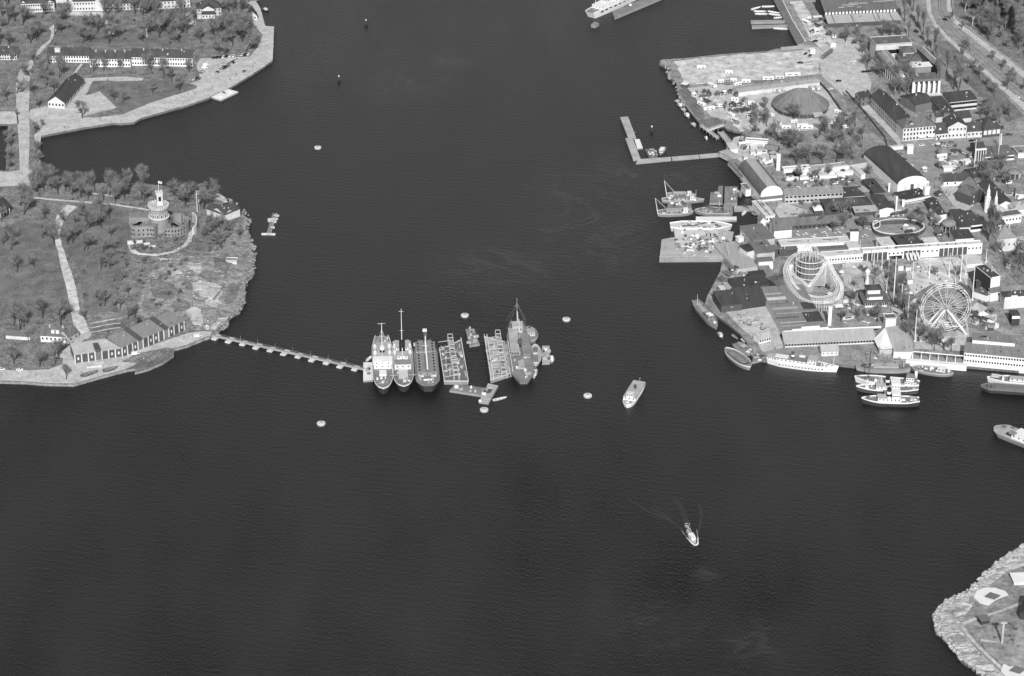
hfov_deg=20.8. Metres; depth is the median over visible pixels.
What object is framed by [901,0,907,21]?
poplar tree
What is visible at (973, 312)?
stall
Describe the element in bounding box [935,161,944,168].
hip tent
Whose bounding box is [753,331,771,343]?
hut
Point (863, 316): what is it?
plaza
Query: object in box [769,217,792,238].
gable hall
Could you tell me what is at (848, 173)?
garden wall
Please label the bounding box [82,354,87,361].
door
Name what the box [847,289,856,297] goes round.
bare tree
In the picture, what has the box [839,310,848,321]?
bare tree
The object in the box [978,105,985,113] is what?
bare tree
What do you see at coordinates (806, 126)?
caravan
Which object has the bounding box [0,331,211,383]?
quay
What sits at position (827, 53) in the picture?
wall
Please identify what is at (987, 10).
bare tree
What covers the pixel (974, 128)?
link house
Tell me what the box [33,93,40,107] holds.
bare tree
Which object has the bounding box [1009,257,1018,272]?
bare tree
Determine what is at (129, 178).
bare tree
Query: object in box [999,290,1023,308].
cinema
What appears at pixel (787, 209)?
plaza
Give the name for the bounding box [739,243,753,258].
shed
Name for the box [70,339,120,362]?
mast shed
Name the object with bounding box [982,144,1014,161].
music hall
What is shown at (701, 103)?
caravan
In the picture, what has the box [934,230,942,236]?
stall
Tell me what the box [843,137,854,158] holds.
bare tree
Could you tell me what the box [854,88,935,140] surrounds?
barracks
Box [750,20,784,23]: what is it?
jetty
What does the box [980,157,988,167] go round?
bare tree
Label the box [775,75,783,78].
caravan
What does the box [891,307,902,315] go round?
stall
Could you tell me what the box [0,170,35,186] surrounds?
road
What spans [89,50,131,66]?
barracks
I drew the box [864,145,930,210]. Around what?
theatre
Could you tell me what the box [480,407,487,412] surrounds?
mooring buoy
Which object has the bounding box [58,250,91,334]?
path
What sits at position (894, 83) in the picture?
bare tree
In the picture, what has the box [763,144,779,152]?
awning hall
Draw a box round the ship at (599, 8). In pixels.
[585,0,635,17]
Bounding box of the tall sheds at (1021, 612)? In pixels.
[1019,599,1023,619]
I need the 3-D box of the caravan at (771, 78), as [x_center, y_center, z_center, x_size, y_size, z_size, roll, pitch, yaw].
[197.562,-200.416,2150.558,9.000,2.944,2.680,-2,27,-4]
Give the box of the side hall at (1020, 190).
[1015,186,1023,198]
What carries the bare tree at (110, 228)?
on the terrain at (27, 359)
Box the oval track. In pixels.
[872,218,924,237]
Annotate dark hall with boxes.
[740,223,778,268]
[820,196,872,212]
[929,206,982,231]
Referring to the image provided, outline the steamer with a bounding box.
[766,351,838,371]
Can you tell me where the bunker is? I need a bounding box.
[226,257,237,263]
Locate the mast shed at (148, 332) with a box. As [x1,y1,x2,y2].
[105,310,184,356]
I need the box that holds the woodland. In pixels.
[965,0,1023,45]
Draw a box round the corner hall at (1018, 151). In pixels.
[1012,145,1023,157]
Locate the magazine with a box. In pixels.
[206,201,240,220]
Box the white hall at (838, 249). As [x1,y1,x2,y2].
[777,236,863,263]
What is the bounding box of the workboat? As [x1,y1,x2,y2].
[732,342,752,355]
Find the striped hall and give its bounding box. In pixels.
[761,275,828,333]
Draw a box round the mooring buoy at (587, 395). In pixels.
[583,393,591,398]
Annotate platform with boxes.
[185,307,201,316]
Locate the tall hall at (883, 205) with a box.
[869,194,893,216]
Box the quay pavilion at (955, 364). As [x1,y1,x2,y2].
[905,351,966,370]
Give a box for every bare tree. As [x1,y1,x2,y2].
[0,0,6,16]
[0,15,6,26]
[0,84,8,100]
[0,206,6,221]
[0,220,18,244]
[1,28,12,45]
[2,5,10,22]
[3,126,15,141]
[4,133,12,148]
[4,155,12,168]
[5,3,15,21]
[5,346,20,363]
[6,144,13,158]
[6,299,18,324]
[8,232,17,249]
[8,250,21,272]
[9,49,15,60]
[9,301,29,329]
[14,181,31,205]
[15,4,28,24]
[15,306,28,326]
[16,76,27,93]
[17,60,31,79]
[17,191,34,214]
[21,24,35,43]
[23,4,33,21]
[23,77,37,94]
[24,252,35,266]
[26,165,36,181]
[28,47,37,62]
[29,19,43,38]
[29,21,39,40]
[29,179,39,194]
[31,121,38,131]
[31,295,47,318]
[32,140,40,152]
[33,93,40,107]
[34,56,44,66]
[34,344,46,366]
[35,161,58,186]
[36,151,43,160]
[36,166,46,177]
[37,60,52,84]
[37,175,44,191]
[38,0,50,17]
[38,222,48,238]
[39,201,47,218]
[40,223,61,244]
[42,53,51,64]
[45,74,58,90]
[47,175,59,193]
[47,217,60,235]
[48,339,61,363]
[50,13,65,34]
[50,334,65,358]
[52,299,65,324]
[53,5,67,18]
[53,56,67,78]
[55,207,66,223]
[58,2,67,18]
[59,172,68,191]
[60,220,71,241]
[60,295,71,319]
[61,364,69,379]
[62,227,70,244]
[63,0,71,16]
[63,222,82,243]
[64,170,73,186]
[68,170,84,191]
[69,179,78,194]
[71,212,78,222]
[73,199,85,221]
[74,99,87,117]
[76,22,85,40]
[76,177,85,197]
[77,15,90,30]
[77,174,89,193]
[77,309,86,319]
[79,207,98,232]
[80,24,92,43]
[80,228,96,250]
[81,204,92,219]
[84,27,94,41]
[84,169,96,191]
[84,231,97,249]
[85,183,91,198]
[88,56,97,72]
[89,10,97,27]
[90,194,103,210]
[90,204,107,225]
[92,207,105,227]
[94,15,107,33]
[95,19,101,32]
[95,182,105,200]
[95,287,101,300]
[96,254,106,269]
[97,288,109,305]
[99,0,112,15]
[99,56,107,69]
[99,236,110,253]
[100,22,118,43]
[103,81,116,100]
[103,168,119,195]
[104,199,111,218]
[105,256,113,269]
[106,9,119,23]
[106,18,115,33]
[106,224,115,236]
[108,239,116,249]
[109,178,123,198]
[111,22,123,37]
[111,186,119,202]
[112,0,122,14]
[116,58,123,68]
[116,297,123,307]
[117,177,129,198]
[118,173,131,194]
[120,268,127,280]
[120,283,129,296]
[121,89,128,102]
[121,167,132,185]
[126,306,133,315]
[127,300,139,317]
[128,0,138,13]
[135,15,152,36]
[135,168,150,189]
[136,180,145,198]
[137,0,153,14]
[137,27,143,41]
[137,163,147,183]
[140,50,154,73]
[141,185,149,201]
[143,10,168,37]
[148,80,156,93]
[150,0,163,19]
[157,56,169,77]
[161,3,179,22]
[162,7,173,31]
[163,66,173,79]
[165,176,179,199]
[166,21,175,35]
[170,11,186,37]
[171,11,183,30]
[172,28,180,43]
[172,71,182,92]
[174,185,191,204]
[177,0,186,7]
[178,6,190,15]
[182,13,193,32]
[182,179,196,200]
[184,56,191,72]
[188,7,197,22]
[191,24,204,42]
[191,182,196,197]
[192,194,201,209]
[194,188,213,208]
[197,181,207,187]
[199,225,207,235]
[204,214,211,230]
[205,17,221,34]
[205,210,213,221]
[207,220,216,231]
[208,177,219,198]
[208,186,218,202]
[210,232,216,243]
[212,34,223,53]
[212,214,221,228]
[213,232,224,248]
[216,9,226,32]
[216,31,226,40]
[218,0,226,11]
[218,40,229,52]
[221,230,229,242]
[222,9,233,18]
[222,15,235,28]
[222,220,232,229]
[224,0,234,10]
[224,26,234,45]
[231,7,252,35]
[233,19,250,41]
[236,225,242,234]
[238,0,250,9]
[244,31,259,51]
[245,11,253,26]
[246,27,259,46]
[749,107,762,122]
[750,102,758,109]
[750,114,757,125]
[751,123,759,132]
[761,97,769,108]
[763,110,770,126]
[764,119,782,141]
[778,129,788,143]
[783,127,801,148]
[784,99,802,118]
[789,130,801,146]
[789,145,808,164]
[794,164,804,180]
[796,129,806,144]
[797,210,805,216]
[799,137,813,163]
[809,167,821,180]
[811,142,832,163]
[816,112,834,135]
[824,162,833,172]
[827,126,839,142]
[827,219,838,228]
[832,123,840,138]
[833,198,853,213]
[834,114,845,130]
[835,107,850,120]
[835,136,855,161]
[836,129,847,141]
[838,211,849,227]
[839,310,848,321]
[841,24,851,41]
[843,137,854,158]
[843,196,856,212]
[847,110,858,126]
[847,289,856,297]
[848,124,856,133]
[851,133,859,146]
[852,304,861,318]
[853,24,861,31]
[853,32,867,42]
[857,214,869,229]
[858,43,865,54]
[858,51,868,67]
[859,122,866,137]
[862,40,867,52]
[865,163,873,175]
[869,262,882,283]
[872,301,884,321]
[873,59,882,74]
[879,61,886,76]
[880,17,891,35]
[884,256,892,266]
[885,18,896,35]
[887,265,894,279]
[889,270,898,290]
[890,79,899,94]
[890,258,898,272]
[890,280,907,293]
[893,62,908,73]
[894,57,906,71]
[894,76,903,93]
[895,292,914,311]
[896,25,903,34]
[897,271,907,282]
[900,80,907,93]
[900,319,913,332]
[901,61,915,75]
[903,57,912,70]
[904,73,911,86]
[905,311,918,334]
[907,309,918,316]
[908,211,915,224]
[912,304,918,312]
[915,322,933,340]
[917,211,925,228]
[923,323,950,350]
[928,332,936,350]
[930,266,939,272]
[931,215,941,226]
[945,334,955,351]
[954,264,960,276]
[960,36,972,50]
[964,7,983,25]
[969,56,978,71]
[972,0,981,7]
[976,63,984,78]
[978,16,986,33]
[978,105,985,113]
[979,167,992,178]
[980,96,989,105]
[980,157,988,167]
[981,3,991,22]
[984,21,998,39]
[984,75,991,83]
[985,158,996,166]
[986,101,994,113]
[987,10,999,23]
[987,108,1002,119]
[987,169,996,177]
[987,172,994,181]
[988,152,1009,169]
[990,80,997,96]
[992,159,999,172]
[992,237,1005,255]
[997,149,1010,169]
[997,166,1008,182]
[998,159,1008,169]
[999,59,1007,69]
[1000,99,1008,111]
[1001,0,1017,17]
[1001,3,1018,14]
[1001,103,1012,116]
[1004,75,1011,89]
[1004,173,1010,186]
[1007,67,1014,77]
[1009,71,1017,84]
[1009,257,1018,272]
[1011,247,1019,259]
[1014,26,1023,49]
[1015,248,1023,269]
[1016,237,1023,248]
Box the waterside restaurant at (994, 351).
[964,332,1023,372]
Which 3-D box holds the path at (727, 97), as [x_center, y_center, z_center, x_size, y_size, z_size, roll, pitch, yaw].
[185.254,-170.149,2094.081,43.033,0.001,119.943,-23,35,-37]
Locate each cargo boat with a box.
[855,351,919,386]
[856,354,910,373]
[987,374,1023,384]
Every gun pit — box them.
[974,588,1008,605]
[1001,664,1023,675]
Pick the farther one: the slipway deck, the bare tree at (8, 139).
the bare tree at (8, 139)
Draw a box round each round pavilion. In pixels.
[941,219,956,232]
[1007,168,1020,178]
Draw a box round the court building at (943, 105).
[900,90,977,122]
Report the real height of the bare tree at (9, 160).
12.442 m
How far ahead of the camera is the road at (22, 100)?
2094.25 m
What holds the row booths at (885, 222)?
on the ground at (1013, 127)
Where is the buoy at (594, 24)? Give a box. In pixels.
[591,21,598,27]
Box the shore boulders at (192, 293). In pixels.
[142,254,227,325]
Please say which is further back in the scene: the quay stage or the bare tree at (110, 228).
the quay stage
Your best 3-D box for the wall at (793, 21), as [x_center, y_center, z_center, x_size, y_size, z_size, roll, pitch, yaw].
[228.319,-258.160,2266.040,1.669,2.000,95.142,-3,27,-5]
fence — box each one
[820,82,849,118]
[846,90,886,145]
[952,1,1023,70]
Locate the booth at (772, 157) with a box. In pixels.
[770,155,775,160]
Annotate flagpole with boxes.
[892,257,896,305]
[914,310,917,341]
[959,245,963,280]
[971,269,974,300]
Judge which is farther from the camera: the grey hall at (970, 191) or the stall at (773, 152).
the stall at (773, 152)
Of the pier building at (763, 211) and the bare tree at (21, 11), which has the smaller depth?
the pier building at (763, 211)
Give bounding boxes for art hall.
[869,35,946,95]
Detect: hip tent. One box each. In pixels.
[935,146,950,155]
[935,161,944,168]
[970,302,986,314]
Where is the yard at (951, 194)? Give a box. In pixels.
[940,185,973,209]
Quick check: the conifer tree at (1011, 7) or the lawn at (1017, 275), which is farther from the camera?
the conifer tree at (1011, 7)
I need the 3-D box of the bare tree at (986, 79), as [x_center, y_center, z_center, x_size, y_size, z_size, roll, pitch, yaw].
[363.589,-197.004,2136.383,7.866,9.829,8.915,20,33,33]
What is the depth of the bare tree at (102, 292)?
1796.78 m
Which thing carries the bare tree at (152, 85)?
on the lawn at (140, 93)
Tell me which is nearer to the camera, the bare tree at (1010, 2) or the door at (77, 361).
the door at (77, 361)
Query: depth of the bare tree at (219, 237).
1868.10 m
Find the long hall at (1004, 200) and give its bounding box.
[978,179,1010,208]
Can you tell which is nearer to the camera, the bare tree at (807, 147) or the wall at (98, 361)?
the wall at (98, 361)
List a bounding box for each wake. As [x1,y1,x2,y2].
[625,497,686,536]
[673,500,692,532]
[674,498,689,531]
[696,503,702,538]
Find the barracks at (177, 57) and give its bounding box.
[131,48,194,66]
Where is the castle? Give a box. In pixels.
[127,181,197,254]
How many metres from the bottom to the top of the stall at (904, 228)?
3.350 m
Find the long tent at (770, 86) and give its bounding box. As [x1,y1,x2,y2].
[733,77,819,95]
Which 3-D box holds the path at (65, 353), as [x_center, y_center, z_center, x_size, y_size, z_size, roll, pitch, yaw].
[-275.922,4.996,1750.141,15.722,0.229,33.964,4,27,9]
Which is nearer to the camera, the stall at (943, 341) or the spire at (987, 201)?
the stall at (943, 341)
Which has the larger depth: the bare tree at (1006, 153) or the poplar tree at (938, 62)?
the poplar tree at (938, 62)
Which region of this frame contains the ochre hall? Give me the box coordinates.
[995,200,1023,227]
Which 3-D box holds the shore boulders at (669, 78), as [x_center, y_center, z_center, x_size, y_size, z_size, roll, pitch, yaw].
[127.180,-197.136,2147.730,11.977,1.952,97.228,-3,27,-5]
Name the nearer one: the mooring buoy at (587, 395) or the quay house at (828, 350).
the mooring buoy at (587, 395)
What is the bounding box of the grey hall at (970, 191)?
[956,176,986,205]
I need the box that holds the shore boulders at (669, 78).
[661,59,684,106]
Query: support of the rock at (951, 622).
on the terrain at (1004, 582)
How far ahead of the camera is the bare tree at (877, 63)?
2152.63 m
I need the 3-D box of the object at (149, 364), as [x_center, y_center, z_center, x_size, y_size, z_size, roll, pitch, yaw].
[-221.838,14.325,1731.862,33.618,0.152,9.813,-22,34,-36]
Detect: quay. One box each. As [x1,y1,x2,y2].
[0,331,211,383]
[29,26,273,142]
[765,348,905,365]
[775,0,803,43]
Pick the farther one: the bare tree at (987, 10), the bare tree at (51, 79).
the bare tree at (987, 10)
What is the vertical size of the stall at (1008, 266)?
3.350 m
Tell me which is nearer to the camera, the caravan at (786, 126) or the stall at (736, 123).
the caravan at (786, 126)
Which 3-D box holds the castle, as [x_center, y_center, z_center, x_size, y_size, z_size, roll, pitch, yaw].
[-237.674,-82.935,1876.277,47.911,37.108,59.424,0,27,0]
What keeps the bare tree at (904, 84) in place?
on the ground at (1013, 127)
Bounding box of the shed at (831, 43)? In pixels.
[827,39,836,47]
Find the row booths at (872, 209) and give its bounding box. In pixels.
[852,205,876,215]
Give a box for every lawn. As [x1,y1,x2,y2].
[0,219,68,318]
[43,23,187,46]
[61,203,129,314]
[87,80,196,113]
[87,314,136,332]
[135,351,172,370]
[141,298,160,312]
[149,279,179,299]
[171,301,189,312]
[184,279,191,290]
[198,271,221,279]
[213,254,231,270]
[224,284,238,305]
[679,88,704,118]
[699,118,722,128]
[764,122,883,152]
[780,149,865,167]
[842,91,898,151]
[935,40,1023,121]
[954,0,1023,68]
[967,605,1023,666]
[999,251,1023,285]
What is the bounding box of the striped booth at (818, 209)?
[812,205,822,212]
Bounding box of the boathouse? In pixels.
[0,197,11,217]
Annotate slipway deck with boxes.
[673,229,717,246]
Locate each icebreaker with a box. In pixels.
[372,323,392,393]
[390,311,414,391]
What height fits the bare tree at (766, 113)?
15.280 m
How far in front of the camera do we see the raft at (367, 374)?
1719.16 m
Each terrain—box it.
[0,170,255,386]
[932,547,1023,675]
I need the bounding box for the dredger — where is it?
[695,204,732,216]
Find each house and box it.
[196,0,221,18]
[726,143,737,152]
[782,185,843,203]
[791,211,847,229]
[819,343,838,355]
[934,122,948,139]
[940,172,966,185]
[942,114,966,138]
[965,120,981,137]
[969,141,986,160]
[974,117,1000,137]
[974,264,1001,301]
[989,224,1017,251]
[1010,572,1023,584]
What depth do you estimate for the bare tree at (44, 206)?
1917.56 m
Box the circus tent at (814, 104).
[772,87,829,118]
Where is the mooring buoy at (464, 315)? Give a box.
[461,313,468,317]
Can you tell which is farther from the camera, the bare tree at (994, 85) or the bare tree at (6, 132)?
the bare tree at (994, 85)
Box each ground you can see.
[0,0,273,171]
[659,0,1023,373]
[674,50,818,84]
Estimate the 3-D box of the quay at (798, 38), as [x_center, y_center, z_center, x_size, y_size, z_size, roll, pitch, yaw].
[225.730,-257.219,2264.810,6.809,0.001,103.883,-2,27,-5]
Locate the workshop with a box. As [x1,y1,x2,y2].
[843,186,869,197]
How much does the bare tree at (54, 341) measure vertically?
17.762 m
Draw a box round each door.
[75,355,80,362]
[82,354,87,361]
[89,353,94,360]
[102,351,107,358]
[109,350,114,357]
[116,349,120,356]
[123,346,126,355]
[128,344,131,353]
[133,342,137,350]
[143,338,147,347]
[149,335,152,344]
[154,333,157,342]
[159,331,162,340]
[174,325,178,333]
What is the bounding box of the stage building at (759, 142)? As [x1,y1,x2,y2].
[745,137,768,147]
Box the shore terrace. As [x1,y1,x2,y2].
[719,149,742,179]
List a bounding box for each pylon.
[776,153,780,169]
[828,306,832,325]
[849,229,858,240]
[906,144,913,153]
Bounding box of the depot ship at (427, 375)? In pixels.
[414,329,439,391]
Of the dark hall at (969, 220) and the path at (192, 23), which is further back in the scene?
the path at (192, 23)
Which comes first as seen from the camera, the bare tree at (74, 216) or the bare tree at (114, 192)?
the bare tree at (74, 216)
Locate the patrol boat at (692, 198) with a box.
[662,194,703,202]
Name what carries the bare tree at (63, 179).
on the terrain at (27, 359)
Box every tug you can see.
[526,325,537,343]
[659,146,665,154]
[856,375,918,394]
[861,383,919,406]
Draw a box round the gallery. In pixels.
[782,158,866,178]
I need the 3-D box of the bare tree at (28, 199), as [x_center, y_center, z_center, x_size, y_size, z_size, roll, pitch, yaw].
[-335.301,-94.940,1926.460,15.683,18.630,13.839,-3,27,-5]
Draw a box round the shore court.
[713,241,757,272]
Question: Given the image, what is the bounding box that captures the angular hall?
[957,279,988,301]
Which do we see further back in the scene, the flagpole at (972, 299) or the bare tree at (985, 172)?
the bare tree at (985, 172)
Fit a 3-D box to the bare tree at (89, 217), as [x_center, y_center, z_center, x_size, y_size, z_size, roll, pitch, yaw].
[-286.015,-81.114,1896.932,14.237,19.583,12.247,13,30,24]
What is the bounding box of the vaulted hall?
[739,158,782,201]
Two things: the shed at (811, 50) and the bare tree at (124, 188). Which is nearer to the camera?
the bare tree at (124, 188)
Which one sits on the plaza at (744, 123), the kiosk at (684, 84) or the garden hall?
the kiosk at (684, 84)
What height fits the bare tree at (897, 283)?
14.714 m
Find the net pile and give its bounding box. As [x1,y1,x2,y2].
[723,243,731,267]
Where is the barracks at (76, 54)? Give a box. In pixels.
[47,46,91,62]
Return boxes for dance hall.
[925,197,942,214]
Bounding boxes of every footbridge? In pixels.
[211,333,364,371]
[700,125,718,139]
[707,123,723,132]
[718,132,731,142]
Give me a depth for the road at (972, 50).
2200.83 m
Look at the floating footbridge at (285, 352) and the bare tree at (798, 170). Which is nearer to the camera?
the floating footbridge at (285, 352)
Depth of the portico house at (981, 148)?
2010.70 m
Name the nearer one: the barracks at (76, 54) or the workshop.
the workshop
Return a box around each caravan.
[696,64,705,68]
[697,100,705,106]
[703,105,714,110]
[708,82,716,87]
[725,70,732,73]
[731,97,738,100]
[733,81,741,86]
[741,79,750,82]
[762,76,773,80]
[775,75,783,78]
[781,125,790,128]
[785,72,800,76]
[797,123,807,127]
[800,125,812,128]
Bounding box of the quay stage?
[781,45,810,49]
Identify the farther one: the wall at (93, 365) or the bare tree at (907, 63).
the bare tree at (907, 63)
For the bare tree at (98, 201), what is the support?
on the terrain at (27, 359)
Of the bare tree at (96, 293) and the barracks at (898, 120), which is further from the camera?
the barracks at (898, 120)
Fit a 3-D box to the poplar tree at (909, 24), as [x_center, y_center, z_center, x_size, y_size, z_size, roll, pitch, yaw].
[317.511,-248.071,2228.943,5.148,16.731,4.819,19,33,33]
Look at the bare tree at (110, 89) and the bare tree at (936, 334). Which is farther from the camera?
the bare tree at (110, 89)
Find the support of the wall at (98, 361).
on the terrain at (27, 359)
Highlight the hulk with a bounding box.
[670,221,731,230]
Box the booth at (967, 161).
[963,158,970,164]
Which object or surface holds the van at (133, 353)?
on the quay at (74, 372)
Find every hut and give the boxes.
[247,7,257,19]
[735,235,744,242]
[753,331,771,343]
[977,614,990,624]
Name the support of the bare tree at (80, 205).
on the terrain at (27, 359)
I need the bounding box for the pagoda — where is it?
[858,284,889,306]
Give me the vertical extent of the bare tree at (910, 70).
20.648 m
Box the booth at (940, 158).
[936,155,943,160]
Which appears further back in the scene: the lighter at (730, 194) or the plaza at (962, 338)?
the lighter at (730, 194)
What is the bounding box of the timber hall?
[815,0,900,27]
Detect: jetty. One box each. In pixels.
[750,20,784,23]
[751,24,786,28]
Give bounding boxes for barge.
[449,384,484,396]
[479,383,497,404]
[645,148,657,158]
[655,198,693,216]
[664,180,695,196]
[667,200,691,209]
[725,347,751,369]
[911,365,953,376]
[981,382,1023,394]
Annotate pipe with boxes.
[980,638,999,641]
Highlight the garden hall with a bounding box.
[963,166,987,180]
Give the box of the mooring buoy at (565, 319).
[562,317,569,321]
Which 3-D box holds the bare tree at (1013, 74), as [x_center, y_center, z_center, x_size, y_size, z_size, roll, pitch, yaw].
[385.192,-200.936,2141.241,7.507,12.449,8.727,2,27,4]
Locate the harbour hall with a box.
[874,325,912,358]
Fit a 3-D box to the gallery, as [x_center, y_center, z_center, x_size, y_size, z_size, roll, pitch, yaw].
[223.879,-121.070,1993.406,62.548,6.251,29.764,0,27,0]
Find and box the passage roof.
[755,260,773,276]
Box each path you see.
[33,197,148,210]
[53,334,90,358]
[54,205,77,252]
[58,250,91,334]
[63,12,113,33]
[90,193,120,197]
[108,76,142,80]
[133,230,192,255]
[186,13,195,25]
[213,253,226,299]
[246,1,264,26]
[710,92,744,131]
[714,84,831,130]
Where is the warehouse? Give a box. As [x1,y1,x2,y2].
[712,270,769,312]
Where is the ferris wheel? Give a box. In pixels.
[918,283,971,336]
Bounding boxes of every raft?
[262,213,278,235]
[363,362,372,381]
[465,326,479,346]
[542,346,550,364]
[634,139,642,149]
[752,353,764,363]
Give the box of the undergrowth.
[960,0,1023,59]
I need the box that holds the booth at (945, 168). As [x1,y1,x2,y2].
[942,165,952,171]
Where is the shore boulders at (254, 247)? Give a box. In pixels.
[219,198,256,330]
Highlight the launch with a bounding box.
[717,331,722,338]
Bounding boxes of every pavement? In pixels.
[926,0,1023,109]
[947,0,1023,76]
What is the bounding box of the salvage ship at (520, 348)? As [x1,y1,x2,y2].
[507,304,534,383]
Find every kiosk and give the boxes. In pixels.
[681,81,689,87]
[842,295,848,302]
[897,263,903,270]
[904,264,911,270]
[906,277,912,283]
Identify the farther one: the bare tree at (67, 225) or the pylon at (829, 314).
the bare tree at (67, 225)
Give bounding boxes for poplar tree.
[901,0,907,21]
[907,19,911,36]
[915,1,921,26]
[920,9,927,34]
[924,24,931,46]
[933,26,940,53]
[933,42,939,56]
[934,55,943,75]
[945,46,951,72]
[951,55,961,89]
[956,64,966,90]
[959,45,964,66]
[986,215,995,234]
[988,199,1001,222]
[991,221,998,232]
[992,207,1002,226]
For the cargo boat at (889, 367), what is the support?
on the water
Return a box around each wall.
[82,337,105,341]
[86,363,101,367]
[91,360,103,363]
[782,0,805,41]
[786,176,808,180]
[819,174,837,178]
[821,48,832,58]
[821,170,852,174]
[835,171,853,174]
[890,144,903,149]
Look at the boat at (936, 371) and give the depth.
1719.15 m
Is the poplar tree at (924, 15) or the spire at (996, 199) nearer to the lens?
the spire at (996, 199)
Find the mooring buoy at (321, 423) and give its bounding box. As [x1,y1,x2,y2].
[317,421,325,426]
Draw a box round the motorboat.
[688,532,695,543]
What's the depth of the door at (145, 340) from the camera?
1747.22 m
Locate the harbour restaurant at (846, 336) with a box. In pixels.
[782,326,880,347]
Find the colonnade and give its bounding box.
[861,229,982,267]
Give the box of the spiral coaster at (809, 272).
[783,243,843,312]
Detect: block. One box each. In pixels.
[20,0,54,11]
[68,0,102,11]
[103,0,148,10]
[151,0,189,9]
[883,313,896,327]
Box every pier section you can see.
[620,117,635,138]
[625,138,640,160]
[636,157,670,164]
[671,155,698,160]
[699,153,718,158]
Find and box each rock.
[135,223,252,330]
[171,270,183,277]
[187,262,203,272]
[189,313,202,324]
[193,281,222,297]
[197,190,226,202]
[205,297,221,306]
[208,315,229,329]
[934,545,1023,675]
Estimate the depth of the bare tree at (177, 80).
2124.74 m
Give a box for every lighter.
[532,344,541,367]
[612,0,660,19]
[709,186,722,204]
[724,186,738,205]
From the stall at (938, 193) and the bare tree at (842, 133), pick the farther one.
the bare tree at (842, 133)
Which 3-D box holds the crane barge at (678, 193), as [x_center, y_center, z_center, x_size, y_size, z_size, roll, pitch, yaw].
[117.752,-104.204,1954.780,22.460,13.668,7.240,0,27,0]
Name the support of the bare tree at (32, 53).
on the ground at (10, 69)
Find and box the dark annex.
[861,178,885,195]
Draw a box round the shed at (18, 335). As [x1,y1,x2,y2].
[5,330,32,339]
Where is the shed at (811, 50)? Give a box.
[809,48,814,53]
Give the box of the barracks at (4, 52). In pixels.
[0,46,18,59]
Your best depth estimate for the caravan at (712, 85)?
2136.46 m
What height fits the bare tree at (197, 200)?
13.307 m
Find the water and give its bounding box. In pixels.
[0,0,1023,675]
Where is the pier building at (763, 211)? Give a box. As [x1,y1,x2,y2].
[752,200,775,225]
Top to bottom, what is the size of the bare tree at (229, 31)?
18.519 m
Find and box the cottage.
[40,324,78,343]
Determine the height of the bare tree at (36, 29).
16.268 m
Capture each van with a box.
[131,351,138,355]
[193,333,200,337]
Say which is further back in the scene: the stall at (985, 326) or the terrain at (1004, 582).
the stall at (985, 326)
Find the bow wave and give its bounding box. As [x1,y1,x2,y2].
[684,523,698,545]
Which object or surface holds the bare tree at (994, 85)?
on the lawn at (982, 88)
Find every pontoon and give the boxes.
[211,89,237,101]
[438,334,467,384]
[484,330,512,382]
[696,217,736,221]
[734,204,753,211]
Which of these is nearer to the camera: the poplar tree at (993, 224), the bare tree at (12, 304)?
the bare tree at (12, 304)
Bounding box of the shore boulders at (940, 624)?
[933,543,1023,675]
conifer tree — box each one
[1004,5,1015,24]
[1006,10,1015,29]
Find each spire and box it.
[984,185,990,212]
[993,192,997,208]
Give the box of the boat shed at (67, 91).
[47,73,84,108]
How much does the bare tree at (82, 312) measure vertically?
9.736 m
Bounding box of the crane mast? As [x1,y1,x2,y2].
[1000,621,1006,642]
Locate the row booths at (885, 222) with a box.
[856,216,908,225]
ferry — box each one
[623,380,645,407]
[994,424,1023,447]
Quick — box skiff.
[492,396,506,400]
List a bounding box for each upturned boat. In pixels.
[80,370,97,377]
[103,366,117,371]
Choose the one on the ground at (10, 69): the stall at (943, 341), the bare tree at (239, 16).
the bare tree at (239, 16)
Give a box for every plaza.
[688,79,838,134]
[727,306,783,351]
[732,136,775,166]
[775,202,807,217]
[788,220,870,243]
[842,260,914,346]
[842,261,886,290]
[870,209,942,246]
[905,255,981,294]
[913,150,972,177]
[914,318,969,350]
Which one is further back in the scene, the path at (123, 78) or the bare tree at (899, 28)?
the bare tree at (899, 28)
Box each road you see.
[0,111,17,123]
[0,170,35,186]
[16,25,56,169]
[791,1,830,46]
[798,44,901,144]
[819,37,870,90]
[900,135,1023,309]
[932,0,1023,100]
[938,0,1023,94]
[940,0,1022,88]
[960,626,1001,669]
[962,601,1022,624]
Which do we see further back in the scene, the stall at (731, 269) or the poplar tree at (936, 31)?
the poplar tree at (936, 31)
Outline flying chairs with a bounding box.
[849,268,885,290]
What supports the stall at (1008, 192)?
on the ground at (1013, 127)
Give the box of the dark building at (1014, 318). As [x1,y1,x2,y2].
[1008,310,1020,325]
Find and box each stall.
[699,94,706,99]
[703,98,712,104]
[717,275,725,282]
[723,270,733,277]
[729,101,736,106]
[729,266,734,271]
[731,116,740,122]
[733,120,739,126]
[738,141,748,146]
[739,108,746,114]
[763,160,772,166]
[769,150,776,155]
[785,172,793,176]
[802,18,811,24]
[809,18,818,22]
[813,23,822,28]
[813,200,820,205]
[822,301,834,306]
[825,282,835,288]
[830,178,838,183]
[834,304,842,310]
[837,174,845,179]
[838,270,844,275]
[840,288,849,294]
[841,313,853,319]
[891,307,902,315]
[892,300,901,307]
[902,226,909,232]
[918,335,928,341]
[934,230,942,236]
[935,190,942,196]
[936,153,947,158]
[939,339,950,344]
[960,149,969,155]
[966,310,978,316]
[972,313,983,322]
[972,318,978,324]
[982,315,991,322]
[983,322,995,329]
[985,314,996,319]
[987,319,998,328]
[988,325,994,330]
[1002,190,1013,195]
[1006,262,1014,268]
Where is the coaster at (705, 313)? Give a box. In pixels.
[691,295,717,329]
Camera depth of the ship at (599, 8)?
2283.07 m
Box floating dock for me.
[659,229,733,261]

